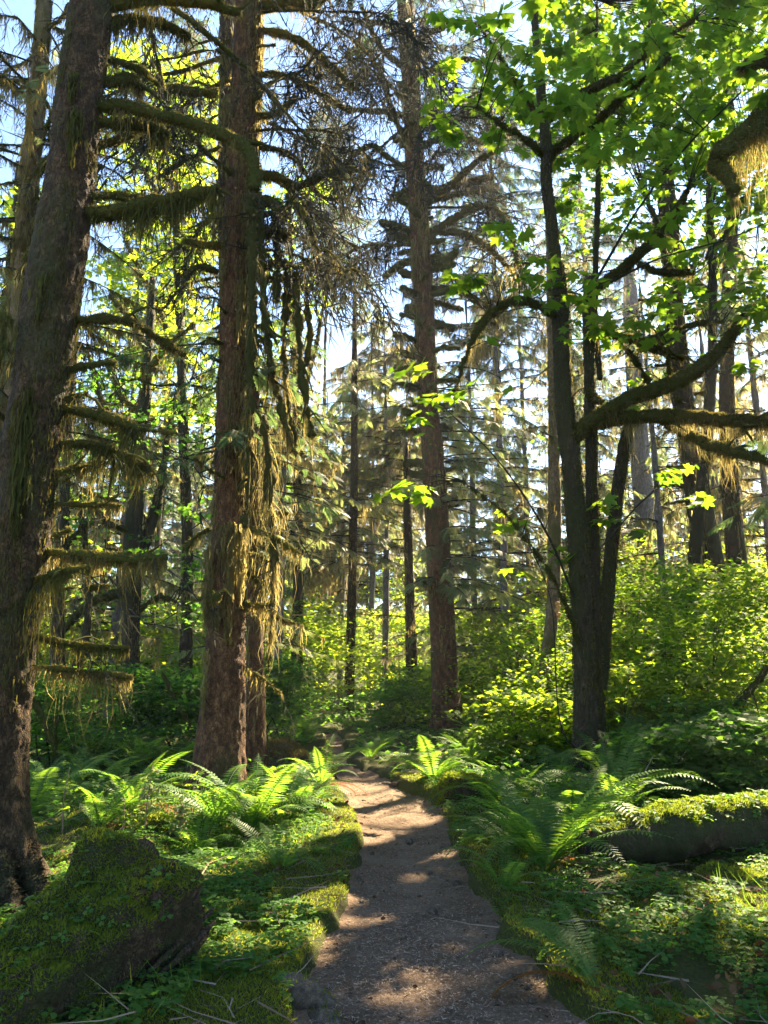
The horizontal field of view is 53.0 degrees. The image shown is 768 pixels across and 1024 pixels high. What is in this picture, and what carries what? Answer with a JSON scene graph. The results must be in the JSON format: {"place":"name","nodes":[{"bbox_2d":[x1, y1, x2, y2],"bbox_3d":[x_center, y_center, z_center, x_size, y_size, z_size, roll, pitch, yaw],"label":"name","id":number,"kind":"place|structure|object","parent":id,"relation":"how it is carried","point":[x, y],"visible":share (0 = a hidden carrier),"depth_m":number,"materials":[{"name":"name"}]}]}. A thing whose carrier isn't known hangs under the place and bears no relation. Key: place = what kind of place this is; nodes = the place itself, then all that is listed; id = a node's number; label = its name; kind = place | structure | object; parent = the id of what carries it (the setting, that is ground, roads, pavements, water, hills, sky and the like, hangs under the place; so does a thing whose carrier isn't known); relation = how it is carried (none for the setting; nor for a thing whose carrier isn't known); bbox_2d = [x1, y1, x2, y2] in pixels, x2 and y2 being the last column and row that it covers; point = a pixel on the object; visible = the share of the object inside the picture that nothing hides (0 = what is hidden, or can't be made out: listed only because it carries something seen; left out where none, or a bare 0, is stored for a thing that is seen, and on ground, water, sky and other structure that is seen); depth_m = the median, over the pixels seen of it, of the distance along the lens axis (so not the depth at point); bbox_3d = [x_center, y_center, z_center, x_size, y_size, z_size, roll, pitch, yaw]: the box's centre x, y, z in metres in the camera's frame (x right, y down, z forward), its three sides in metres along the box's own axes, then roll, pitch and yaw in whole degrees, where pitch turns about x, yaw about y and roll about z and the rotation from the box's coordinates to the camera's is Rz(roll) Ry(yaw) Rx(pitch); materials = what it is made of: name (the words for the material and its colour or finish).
{"place":"outdoors","nodes":[
{"label":"outdoors","id":0,"kind":"place"},
{"bbox_2d":[0,608,767,1023],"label":"forest floor","id":1,"kind":"structure","parent":0,"point":[700,970],"depth_m":5.03,"materials":[{"name":"plant"}]},
{"bbox_2d":[0,161,114,589],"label":"maple tree","id":2,"kind":"object","parent":1,"relation":"on","point":[10,201],"visible":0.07,"depth_m":21.86,"materials":[{"name":"green plant"}]},
{"bbox_2d":[29,752,108,818],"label":"sword fern","id":3,"kind":"object","parent":1,"relation":"on","point":[36,805],"visible":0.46,"depth_m":8.67,"materials":[{"name":"plant"}]},
{"bbox_2d":[29,745,127,811],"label":"sword fern","id":4,"kind":"object","parent":1,"relation":"on","point":[91,764],"visible":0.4,"depth_m":9.79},
{"bbox_2d":[37,334,123,711],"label":"maple tree","id":5,"kind":"object","parent":1,"relation":"on","point":[81,537],"visible":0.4,"depth_m":17.20,"materials":[{"name":"green plant"}]},
{"bbox_2d":[29,670,147,770],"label":"vine maple bush","id":6,"kind":"object","parent":1,"relation":"on","point":[64,739],"visible":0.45,"depth_m":11.86,"materials":[{"name":"green plant"}]},
{"bbox_2d":[0,0,183,569],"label":"spruce tree","id":7,"kind":"object","parent":1,"relation":"on","point":[36,63],"visible":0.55,"depth_m":11.55,"materials":[{"name":"green wood"}]},
{"bbox_2d":[40,766,157,829],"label":"sword fern","id":8,"kind":"object","parent":1,"relation":"on","point":[98,803],"visible":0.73,"depth_m":7.54,"materials":[{"name":"plant"}]},
{"bbox_2d":[0,821,215,1023],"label":"boulder","id":9,"kind":"object","parent":1,"relation":"on","point":[114,908],"visible":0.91,"depth_m":3.66,"materials":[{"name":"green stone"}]},
{"bbox_2d":[30,662,202,768],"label":"vine maple bush","id":10,"kind":"object","parent":1,"relation":"on","point":[114,723],"visible":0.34,"depth_m":14.09,"materials":[{"name":"green plant"}]},
{"bbox_2d":[35,612,203,718],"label":"vine maple bush","id":11,"kind":"object","parent":1,"relation":"on","point":[145,631],"visible":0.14,"depth_m":24.29,"materials":[{"name":"green plant"}]},
{"bbox_2d":[35,266,210,719],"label":"spruce tree","id":12,"kind":"object","parent":1,"relation":"on","point":[116,617],"visible":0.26,"depth_m":24.11,"materials":[{"name":"green plant"}]},
{"bbox_2d":[70,733,195,770],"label":"sword fern","id":13,"kind":"object","parent":1,"relation":"on","point":[141,746],"visible":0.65,"depth_m":12.05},
{"bbox_2d":[56,276,218,712],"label":"maple tree","id":14,"kind":"object","parent":1,"relation":"on","point":[138,541],"visible":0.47,"depth_m":19.29,"materials":[{"name":"green plant"}]},
{"bbox_2d":[66,751,212,823],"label":"sword fern","id":15,"kind":"object","parent":1,"relation":"on","point":[123,786],"visible":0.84,"depth_m":7.85,"materials":[{"name":"plant"}]},
{"bbox_2d":[77,35,219,678],"bbox_3d":[-8.317,-6.793,26.744,6.438,25.687,8.699,4,-12,-20],"label":"maple tree","id":16,"kind":"object","parent":1,"relation":"on","point":[186,641],"visible":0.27,"depth_m":26.05,"materials":[{"name":"green plant"}]},
{"bbox_2d":[107,362,197,677],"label":"spruce tree","id":17,"kind":"object","parent":1,"relation":"on","point":[171,492],"visible":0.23,"depth_m":36.49,"materials":[{"name":"green plant"}]},
{"bbox_2d":[118,396,207,674],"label":"spruce tree","id":18,"kind":"object","parent":1,"relation":"on","point":[176,527],"visible":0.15,"depth_m":42.48,"materials":[{"name":"green plant"}]},
{"bbox_2d":[65,665,272,757],"bbox_3d":[-4.165,3.694,14.406,4.260,1.706,3.435,0,-12,0],"label":"vine maple bush","id":19,"kind":"object","parent":1,"relation":"on","point":[185,681],"visible":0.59,"depth_m":14.33,"materials":[{"name":"green plant"}]},
{"bbox_2d":[78,11,263,706],"bbox_3d":[-9.754,-8.463,35.068,9.016,34.301,8.235,-11,-16,44],"label":"spruce tree","id":20,"kind":"object","parent":1,"relation":"on","point":[158,542],"visible":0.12,"depth_m":36.45,"materials":[{"name":"green plant"}]},
{"bbox_2d":[81,0,293,449],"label":"spruce tree","id":21,"kind":"object","parent":1,"relation":"on","point":[225,31],"visible":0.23,"depth_m":13.14,"materials":[{"name":"green plant"}]},
{"bbox_2d":[0,0,380,914],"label":"spruce tree","id":22,"kind":"object","parent":1,"relation":"on","point":[42,368],"visible":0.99,"depth_m":6.51,"materials":[{"name":"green plant"}]},
{"bbox_2d":[133,805,250,855],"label":"sword fern","id":23,"kind":"object","parent":1,"relation":"on","point":[183,832],"visible":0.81,"depth_m":7.14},
{"bbox_2d":[85,593,305,705],"bbox_3d":[-7.267,4.788,26.280,7.185,4.248,8.214,-9,-15,38],"label":"vine maple bush","id":24,"kind":"object","parent":1,"relation":"on","point":[170,647],"visible":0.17,"depth_m":25.83,"materials":[{"name":"green plant"}]},
{"bbox_2d":[129,764,302,832],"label":"sword fern","id":25,"kind":"object","parent":1,"relation":"on","point":[216,805],"visible":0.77,"depth_m":7.64,"materials":[{"name":"plant"}]},
{"bbox_2d":[120,209,345,770],"bbox_3d":[-2.443,-6.697,13.929,3.504,22.018,3.226,-3,-12,16],"label":"spruce tree","id":26,"kind":"object","parent":1,"relation":"on","point":[256,745],"visible":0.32,"depth_m":12.35,"materials":[{"name":"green plant"}]},
{"bbox_2d":[0,0,476,794],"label":"spruce tree","id":27,"kind":"object","parent":1,"relation":"on","point":[244,250],"visible":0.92,"depth_m":10.56,"materials":[{"name":"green plant"}]},
{"bbox_2d":[148,756,351,832],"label":"sword fern","id":28,"kind":"object","parent":1,"relation":"on","point":[258,812],"visible":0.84,"depth_m":7.48,"materials":[{"name":"plant"}]},
{"bbox_2d":[178,334,383,724],"bbox_3d":[-3.116,0.427,23.085,6.304,12.310,5.600,0,-12,0],"label":"spruce tree","id":29,"kind":"object","parent":1,"relation":"on","point":[307,463],"visible":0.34,"depth_m":23.94,"materials":[{"name":"green plant"}]},
{"bbox_2d":[223,817,342,877],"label":"sword fern","id":30,"kind":"object","parent":1,"relation":"on","point":[272,857],"visible":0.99,"depth_m":5.92,"materials":[{"name":"plant"}]},
{"bbox_2d":[245,653,331,742],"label":"vine maple bush","id":31,"kind":"object","parent":1,"relation":"on","point":[284,688],"visible":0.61,"depth_m":15.90,"materials":[{"name":"green plant"}]},
{"bbox_2d":[266,736,310,769],"bbox_3d":[-1.627,3.998,12.255,0.934,0.828,0.922,-8,-14,35],"label":"mossy boulder","id":32,"kind":"object","parent":1,"relation":"on","point":[286,747],"visible":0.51,"depth_m":12.11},
{"bbox_2d":[245,763,353,814],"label":"sword fern","id":33,"kind":"object","parent":1,"relation":"on","point":[306,792],"visible":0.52,"depth_m":8.04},
{"bbox_2d":[276,968,326,1009],"bbox_3d":[-0.431,2.335,3.720,0.320,0.229,0.174,0,-12,0],"label":"rock","id":34,"kind":"object","parent":1,"relation":"on","point":[308,996],"visible":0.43,"depth_m":3.67,"materials":[{"name":"stone"}]},
{"bbox_2d":[257,167,347,676],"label":"maple tree","id":35,"kind":"object","parent":1,"relation":"on","point":[297,582],"visible":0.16,"depth_m":26.83,"materials":[{"name":"green plant"}]},
{"bbox_2d":[269,735,366,795],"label":"sword fern","id":36,"kind":"object","parent":1,"relation":"on","point":[320,774],"visible":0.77,"depth_m":10.30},
{"bbox_2d":[245,584,400,716],"bbox_3d":[-2.575,4.657,25.976,7.003,4.522,5.637,0,-12,0],"label":"vine maple bush","id":37,"kind":"object","parent":1,"relation":"on","point":[329,650],"visible":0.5,"depth_m":25.19,"materials":[{"name":"green plant"}]},
{"bbox_2d":[281,97,388,681],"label":"spruce tree","id":38,"kind":"object","parent":1,"relation":"on","point":[340,244],"visible":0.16,"depth_m":50.72,"materials":[{"name":"green plant"}]},
{"bbox_2d":[284,368,401,704],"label":"spruce tree","id":39,"kind":"object","parent":1,"relation":"on","point":[318,579],"visible":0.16,"depth_m":33.85,"materials":[{"name":"green plant"}]},
{"bbox_2d":[267,611,419,706],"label":"vine maple bush","id":40,"kind":"object","parent":1,"relation":"on","point":[324,691],"visible":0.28,"depth_m":30.14,"materials":[{"name":"green plant"}]},
{"bbox_2d":[290,311,418,707],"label":"spruce tree","id":41,"kind":"object","parent":1,"relation":"on","point":[360,522],"visible":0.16,"depth_m":33.77,"materials":[{"name":"green plant"}]},
{"bbox_2d":[285,277,427,716],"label":"spruce tree","id":42,"kind":"object","parent":1,"relation":"on","point":[355,403],"visible":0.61,"depth_m":27.63,"materials":[{"name":"green plant"}]},
{"bbox_2d":[303,410,424,694],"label":"spruce tree","id":43,"kind":"object","parent":1,"relation":"on","point":[366,581],"visible":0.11,"depth_m":41.22,"materials":[{"name":"green plant"}]},
{"bbox_2d":[306,607,429,707],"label":"vine maple bush","id":44,"kind":"object","parent":1,"relation":"on","point":[394,622],"visible":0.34,"depth_m":30.95,"materials":[{"name":"green plant"}]},
{"bbox_2d":[0,765,767,1023],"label":"sorrel ground cover","id":45,"kind":"object","parent":1,"relation":"on","point":[654,939],"visible":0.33,"depth_m":4.55,"materials":[{"name":"plant"}]},
{"bbox_2d":[0,766,767,1023],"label":"moss carpet","id":46,"kind":"object","parent":1,"relation":"on","point":[284,962],"visible":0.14,"depth_m":4.69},
{"bbox_2d":[0,761,767,1023],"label":"fallen twigs","id":47,"kind":"object","parent":1,"relation":"on","point":[280,1014],"visible":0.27,"depth_m":4.55,"materials":[{"name":"wood"}]},
{"bbox_2d":[319,684,464,729],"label":"vine maple bush","id":48,"kind":"object","parent":1,"relation":"on","point":[391,700],"visible":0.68,"depth_m":20.66,"materials":[{"name":"green plant"}]},
{"bbox_2d":[312,555,477,681],"bbox_3d":[0.410,5.748,38.842,9.289,7.622,9.095,0,-12,0],"label":"vine maple bush","id":49,"kind":"object","parent":1,"relation":"on","point":[380,597],"visible":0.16,"depth_m":39.31,"materials":[{"name":"green plant"}]},
{"bbox_2d":[338,330,452,708],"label":"spruce tree","id":50,"kind":"object","parent":1,"relation":"on","point":[378,422],"visible":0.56,"depth_m":30.70,"materials":[{"name":"green plant"}]},
{"bbox_2d":[339,392,456,702],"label":"spruce tree","id":51,"kind":"object","parent":1,"relation":"on","point":[408,577],"visible":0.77,"depth_m":27.14,"materials":[{"name":"green plant"}]},
{"bbox_2d":[29,688,767,830],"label":"leafy undergrowth","id":52,"kind":"object","parent":1,"relation":"on","point":[331,709],"visible":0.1,"depth_m":11.49,"materials":[{"name":"green plant"}]},
{"bbox_2d":[32,752,767,1019],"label":"grass tufts","id":53,"kind":"object","parent":1,"relation":"on","point":[744,897],"visible":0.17,"depth_m":5.00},
{"bbox_2d":[35,758,767,1023],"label":"dead leaves","id":54,"kind":"object","parent":1,"relation":"on","point":[690,1019],"visible":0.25,"depth_m":4.68,"materials":[{"name":"plant"}]},
{"bbox_2d":[346,336,468,708],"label":"spruce tree","id":55,"kind":"object","parent":1,"relation":"on","point":[397,451],"visible":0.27,"depth_m":30.75,"materials":[{"name":"green plant"}]},
{"bbox_2d":[356,456,470,666],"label":"spruce tree","id":56,"kind":"object","parent":1,"relation":"on","point":[419,545],"visible":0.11,"depth_m":44.20,"materials":[{"name":"green plant"}]},
{"bbox_2d":[338,660,494,728],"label":"vine maple bush","id":57,"kind":"object","parent":1,"relation":"on","point":[400,681],"visible":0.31,"depth_m":22.70,"materials":[{"name":"green plant"}]},
{"bbox_2d":[264,0,571,733],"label":"spruce tree","id":58,"kind":"object","parent":1,"relation":"on","point":[418,234],"visible":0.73,"depth_m":20.78,"materials":[{"name":"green plant"}]},
{"bbox_2d":[376,736,496,782],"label":"sword fern","id":59,"kind":"object","parent":1,"relation":"on","point":[441,768],"visible":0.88,"depth_m":9.88,"materials":[{"name":"plant"}]},
{"bbox_2d":[367,654,561,727],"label":"vine maple bush","id":60,"kind":"object","parent":1,"relation":"on","point":[423,673],"visible":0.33,"depth_m":21.02,"materials":[{"name":"green plant"}]},
{"bbox_2d":[435,770,494,807],"bbox_3d":[1.028,3.452,9.231,0.879,0.681,0.837,0,-12,0],"label":"mossy stump","id":61,"kind":"object","parent":1,"relation":"on","point":[447,782],"visible":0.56,"depth_m":9.03,"materials":[{"name":"plant"}]},
{"bbox_2d":[371,259,566,716],"bbox_3d":[2.768,-0.883,27.909,6.558,17.785,6.331,0,-12,0],"label":"spruce tree","id":62,"kind":"object","parent":1,"relation":"on","point":[466,379],"visible":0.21,"depth_m":27.91,"materials":[{"name":"green plant"}]},
{"bbox_2d":[374,603,573,724],"bbox_3d":[2.737,3.987,19.659,6.247,3.325,5.381,-3,-12,13],"label":"vine maple bush","id":63,"kind":"object","parent":1,"relation":"on","point":[467,628],"visible":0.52,"depth_m":19.48,"materials":[{"name":"green plant"}]},
{"bbox_2d":[385,0,582,650],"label":"spruce tree","id":64,"kind":"object","parent":1,"relation":"on","point":[518,172],"visible":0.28,"depth_m":29.86,"materials":[{"name":"green plant"}]},
{"bbox_2d":[436,839,552,889],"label":"sword fern","id":65,"kind":"object","parent":1,"relation":"on","point":[510,864],"visible":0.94,"depth_m":5.28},
{"bbox_2d":[396,257,616,715],"bbox_3d":[3.521,-0.712,25.107,5.621,15.302,6.434,10,-15,-39],"label":"spruce tree","id":66,"kind":"object","parent":1,"relation":"on","point":[497,353],"visible":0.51,"depth_m":24.83,"materials":[{"name":"green plant"}]},
{"bbox_2d":[422,759,590,815],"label":"sword fern","id":67,"kind":"object","parent":1,"relation":"on","point":[521,793],"visible":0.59,"depth_m":7.86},
{"bbox_2d":[460,248,585,689],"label":"spruce tree","id":68,"kind":"object","parent":1,"relation":"on","point":[543,384],"visible":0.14,"depth_m":30.20,"materials":[{"name":"green plant"}]},
{"bbox_2d":[400,560,650,694],"bbox_3d":[5.230,4.348,25.761,9.441,5.292,7.004,-5,-13,22],"label":"vine maple bush","id":69,"kind":"object","parent":1,"relation":"on","point":[525,599],"visible":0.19,"depth_m":25.56,"materials":[{"name":"green plant"}]},
{"bbox_2d":[435,684,623,766],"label":"vine maple bush","id":70,"kind":"object","parent":1,"relation":"on","point":[528,703],"visible":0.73,"depth_m":12.66,"materials":[{"name":"green plant"}]},
{"bbox_2d":[465,897,599,1003],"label":"sword fern","id":71,"kind":"object","parent":1,"relation":"on","point":[584,967],"visible":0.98,"depth_m":3.83,"materials":[{"name":"plant"}]},
{"bbox_2d":[485,742,604,786],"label":"sword fern","id":72,"kind":"object","parent":1,"relation":"on","point":[565,767],"visible":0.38,"depth_m":9.88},
{"bbox_2d":[429,760,673,871],"bbox_3d":[1.177,2.377,5.700,1.537,1.066,1.723,7,-14,-31],"label":"sword fern","id":73,"kind":"object","parent":1,"relation":"on","point":[554,845],"visible":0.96,"depth_m":5.66,"materials":[{"name":"plant"}]},
{"bbox_2d":[466,764,670,839],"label":"sword fern","id":74,"kind":"object","parent":1,"relation":"on","point":[563,805],"visible":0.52,"depth_m":7.33,"materials":[{"name":"plant"}]},
{"bbox_2d":[480,260,657,693],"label":"spruce tree","id":75,"kind":"object","parent":1,"relation":"on","point":[575,382],"visible":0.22,"depth_m":26.55,"materials":[{"name":"green plant"}]},
{"bbox_2d":[373,0,767,781],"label":"maple tree","id":76,"kind":"object","parent":1,"relation":"on","point":[593,590],"visible":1,"depth_m":11.47,"materials":[{"name":"green plant"}]},
{"bbox_2d":[496,151,653,722],"bbox_3d":[3.974,-2.539,16.226,3.244,13.480,3.516,0,-12,0],"label":"alder tree","id":77,"kind":"object","parent":1,"relation":"on","point":[554,529],"visible":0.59,"depth_m":15.36,"materials":[{"name":"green plant"}]},
{"bbox_2d":[479,4,699,581],"bbox_3d":[8.802,-8.719,33.747,8.565,34.301,8.012,-11,-16,44],"label":"spruce tree","id":78,"kind":"object","parent":1,"relation":"on","point":[607,240],"visible":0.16,"depth_m":33.95,"materials":[{"name":"green plant"}]},
{"bbox_2d":[537,247,656,682],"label":"spruce tree","id":79,"kind":"object","parent":1,"relation":"on","point":[603,449],"visible":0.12,"depth_m":34.78,"materials":[{"name":"green plant"}]},
{"bbox_2d":[534,714,668,780],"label":"sword fern","id":80,"kind":"object","parent":1,"relation":"on","point":[593,756],"visible":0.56,"depth_m":9.75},
{"bbox_2d":[470,617,743,751],"bbox_3d":[4.225,3.252,14.442,4.920,2.534,5.253,0,-12,0],"label":"vine maple bush","id":81,"kind":"object","parent":1,"relation":"on","point":[567,666],"visible":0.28,"depth_m":14.21,"materials":[{"name":"green plant"}]},
{"bbox_2d":[524,659,706,760],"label":"vine maple bush","id":82,"kind":"object","parent":1,"relation":"on","point":[631,696],"visible":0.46,"depth_m":11.88,"materials":[{"name":"green plant"}]},
{"bbox_2d":[530,722,718,811],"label":"sword fern","id":83,"kind":"object","parent":1,"relation":"on","point":[616,777],"visible":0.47,"depth_m":8.27,"materials":[{"name":"plant"}]},
{"bbox_2d":[485,552,767,716],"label":"vine maple bush","id":84,"kind":"object","parent":1,"relation":"on","point":[658,592],"visible":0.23,"depth_m":16.44,"materials":[{"name":"green plant"}]},
{"bbox_2d":[561,257,699,639],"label":"spruce tree","id":85,"kind":"object","parent":1,"relation":"on","point":[641,476],"visible":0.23,"depth_m":31.75,"materials":[{"name":"grey plant"}]},
{"bbox_2d":[539,0,767,668],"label":"maple tree","id":86,"kind":"object","parent":1,"relation":"on","point":[696,534],"visible":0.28,"depth_m":17.86,"materials":[{"name":"green plant"}]},
{"bbox_2d":[562,0,767,686],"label":"spruce tree","id":87,"kind":"object","parent":1,"relation":"on","point":[711,544],"visible":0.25,"depth_m":19.86,"materials":[{"name":"green plant"}]},
{"bbox_2d":[579,240,758,686],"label":"spruce tree","id":88,"kind":"object","parent":1,"relation":"on","point":[654,460],"visible":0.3,"depth_m":25.04,"materials":[{"name":"green plant"}]},
{"bbox_2d":[576,788,767,870],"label":"fallen log","id":89,"kind":"object","parent":1,"relation":"on","point":[693,827],"visible":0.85,"depth_m":6.47,"materials":[{"name":"plant"}]},
{"bbox_2d":[592,723,767,806],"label":"vine maple bush","id":90,"kind":"object","parent":1,"relation":"on","point":[664,751],"visible":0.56,"depth_m":9.21,"materials":[{"name":"green plant"}]},
{"bbox_2d":[606,693,767,768],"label":"vine maple bush","id":91,"kind":"object","parent":1,"relation":"on","point":[670,719],"visible":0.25,"depth_m":11.03,"materials":[{"name":"green plant"}]},
{"bbox_2d":[607,599,767,718],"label":"vine maple bush","id":92,"kind":"object","parent":1,"relation":"on","point":[649,642],"visible":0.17,"depth_m":14.99,"materials":[{"name":"green plant"}]},
{"bbox_2d":[625,542,767,752],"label":"vine maple bush","id":93,"kind":"object","parent":1,"relation":"on","point":[717,603],"visible":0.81,"depth_m":12.46,"materials":[{"name":"green plant"}]},
{"bbox_2d":[634,213,767,687],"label":"spruce tree","id":94,"kind":"object","parent":1,"relation":"on","point":[713,483],"visible":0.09,"depth_m":25.61,"materials":[{"name":"grey plant"}]},
{"bbox_2d":[635,708,767,797],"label":"vine maple bush","id":95,"kind":"object","parent":1,"relation":"on","point":[745,721],"visible":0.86,"depth_m":8.91,"materials":[{"name":"green plant"}]},
{"bbox_2d":[646,23,767,688],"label":"spruce tree","id":96,"kind":"object","parent":1,"relation":"on","point":[727,401],"visible":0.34,"depth_m":21.05,"materials":[{"name":"green plant"}]},
{"bbox_2d":[664,229,767,686],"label":"spruce tree","id":97,"kind":"object","parent":1,"relation":"on","point":[756,407],"visible":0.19,"depth_m":23.05,"materials":[{"name":"plant"}]},
{"bbox_2d":[678,860,767,890],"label":"rotten log","id":98,"kind":"object","parent":1,"relation":"on","point":[711,867],"visible":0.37,"depth_m":5.51,"materials":[{"name":"plant"}]},
{"bbox_2d":[686,0,767,261],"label":"maple tree","id":99,"kind":"object","parent":1,"relation":"on","point":[740,140],"visible":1,"depth_m":9.12,"materials":[{"name":"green plant"}]},
{"bbox_2d":[706,212,767,536],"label":"spruce tree","id":100,"kind":"object","parent":1,"relation":"on","point":[762,511],"visible":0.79,"depth_m":13.84,"materials":[{"name":"green plant"}]},
{"bbox_2d":[0,0,767,611],"label":"sky","id":101,"kind":"structure","parent":0,"point":[25,9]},
{"bbox_2d":[293,729,588,1023],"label":"dirt path","id":102,"kind":"structure","parent":0,"point":[519,961],"depth_m":4.66,"materials":[{"name":"soil"}]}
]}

